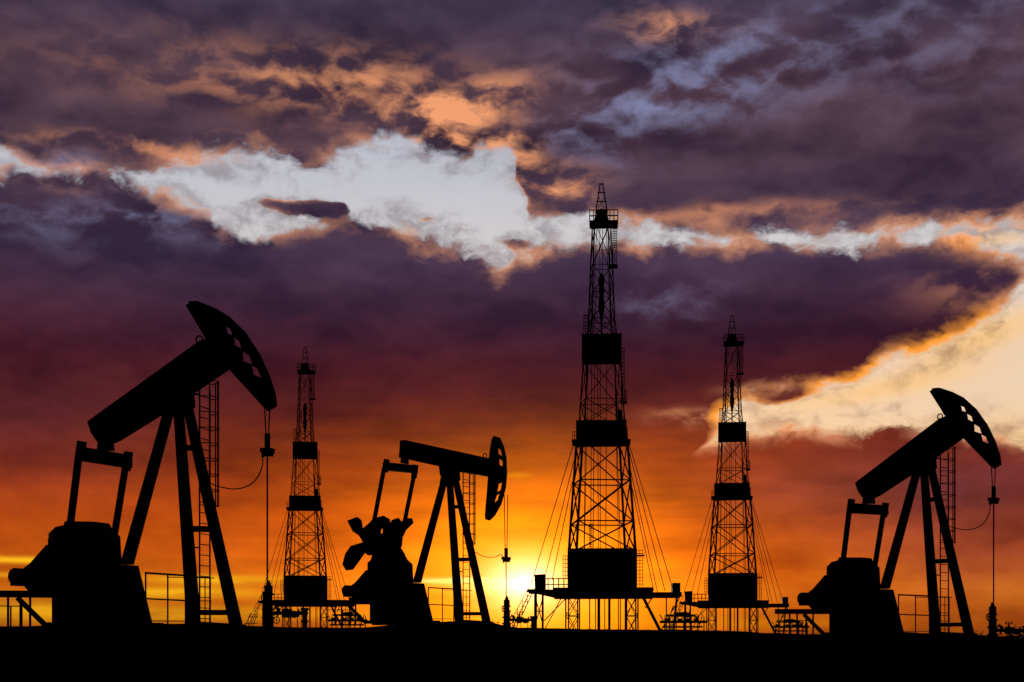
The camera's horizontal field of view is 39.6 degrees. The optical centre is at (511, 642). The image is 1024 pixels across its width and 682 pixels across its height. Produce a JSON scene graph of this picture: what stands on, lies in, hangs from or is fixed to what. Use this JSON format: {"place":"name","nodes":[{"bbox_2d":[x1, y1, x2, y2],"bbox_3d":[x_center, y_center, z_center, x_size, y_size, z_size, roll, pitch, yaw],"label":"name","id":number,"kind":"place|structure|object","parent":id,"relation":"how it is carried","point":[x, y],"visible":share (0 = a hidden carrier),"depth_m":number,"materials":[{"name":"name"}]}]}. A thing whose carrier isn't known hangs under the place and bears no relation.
{"place":"outdoors","nodes":[
{"label":"outdoors","id":0,"kind":"place"},
{"bbox_2d":[0,621,1023,681],"bbox_3d":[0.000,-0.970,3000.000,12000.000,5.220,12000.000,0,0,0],"label":"ground","id":1,"kind":"structure","parent":0,"point":[460,651],"depth_m":24.64,"materials":[{"name":"soil"}]},
{"bbox_2d":[0,301,276,625],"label":"oil pumpjack","id":2,"kind":"object","parent":1,"relation":"on","point":[81,572],"visible":0.97,"depth_m":40.27,"materials":[{"name":"paint"}]},
{"bbox_2d":[145,572,213,623],"bbox_3d":[-9.645,-1.185,40.902,2.119,1.634,0.922,0,0,-31],"label":"safety railing","id":3,"kind":"object","parent":1,"relation":"on","point":[168,599],"visible":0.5,"depth_m":40.31,"materials":[{"name":"metal"}]},
{"bbox_2d":[245,580,308,626],"bbox_3d":[-6.625,-1.065,40.038,1.801,1.396,0.369,0,0,-10],"label":"wellhead","id":4,"kind":"object","parent":1,"relation":"on","point":[268,618],"visible":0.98,"depth_m":39.93,"materials":[{"name":"metal"}]},
{"bbox_2d":[248,347,354,627],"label":"drilling derrick","id":5,"kind":"object","parent":1,"relation":"on","point":[301,591],"visible":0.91,"depth_m":226.80,"materials":[{"name":"paint"}]},
{"bbox_2d":[327,606,367,627],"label":"pipe manifold","id":6,"kind":"object","parent":1,"relation":"on","point":[352,619],"visible":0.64,"depth_m":165.04,"materials":[{"name":"metal"}]},
{"bbox_2d":[322,436,510,625],"bbox_3d":[-4.493,-4.863,62.676,10.130,8.165,2.674,0,0,30],"label":"oil pumpjack","id":7,"kind":"object","parent":1,"relation":"on","point":[387,588],"visible":0.98,"depth_m":62.14,"materials":[{"name":"paint"}]},
{"bbox_2d":[428,587,471,621],"bbox_3d":[-2.797,-1.611,62.297,2.119,1.634,0.922,0,0,-20],"label":"safety railing","id":8,"kind":"object","parent":1,"relation":"on","point":[466,605],"visible":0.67,"depth_m":61.73,"materials":[{"name":"metal"}]},
{"bbox_2d":[493,596,535,627],"bbox_3d":[0.030,-1.252,61.538,2.017,1.563,0.413,0,0,0],"label":"wellhead","id":9,"kind":"object","parent":1,"relation":"on","point":[507,617],"visible":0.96,"depth_m":61.43,"materials":[{"name":"metal"}]},
{"bbox_2d":[513,183,681,629],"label":"drilling derrick","id":10,"kind":"object","parent":1,"relation":"on","point":[598,574],"visible":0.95,"depth_m":141.34,"materials":[{"name":"paint"}]},
{"bbox_2d":[660,606,706,630],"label":"pipe manifold","id":11,"kind":"object","parent":1,"relation":"on","point":[685,615],"visible":0.84,"depth_m":149.59,"materials":[{"name":"metal"}]},
{"bbox_2d":[668,315,788,632],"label":"drilling derrick","id":12,"kind":"object","parent":1,"relation":"on","point":[733,590],"visible":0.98,"depth_m":201.23,"materials":[{"name":"paint"}]},
{"bbox_2d":[772,614,808,633],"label":"pipe manifold","id":13,"kind":"object","parent":1,"relation":"on","point":[775,626],"visible":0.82,"depth_m":159.60,"materials":[{"name":"metal"}]},
{"bbox_2d":[775,388,1001,634],"bbox_3d":[13.955,-4.796,54.331,2.664,9.212,10.196,0,0,-42],"label":"oil pumpjack","id":14,"kind":"object","parent":1,"relation":"on","point":[849,594],"visible":0.98,"depth_m":53.34,"materials":[{"name":"paint"}]},
{"bbox_2d":[898,594,951,632],"bbox_3d":[15.324,-0.997,53.090,2.119,1.634,0.922,0,0,-1],"label":"safety railing","id":15,"kind":"object","parent":1,"relation":"on","point":[926,596],"visible":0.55,"depth_m":52.63,"materials":[{"name":"metal"}]},
{"bbox_2d":[975,602,1023,637],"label":"wellhead","id":16,"kind":"object","parent":1,"relation":"on","point":[992,626],"visible":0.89,"depth_m":52.49,"materials":[{"name":"metal"}]},
{"bbox_2d":[1005,624,1022,636],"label":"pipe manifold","id":17,"kind":"object","parent":1,"relation":"on","point":[1019,635],"visible":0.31,"depth_m":59.89,"materials":[{"name":"metal"}]},
{"bbox_2d":[0,0,1023,637],"label":"sky","id":18,"kind":"structure","parent":0,"point":[401,194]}
]}

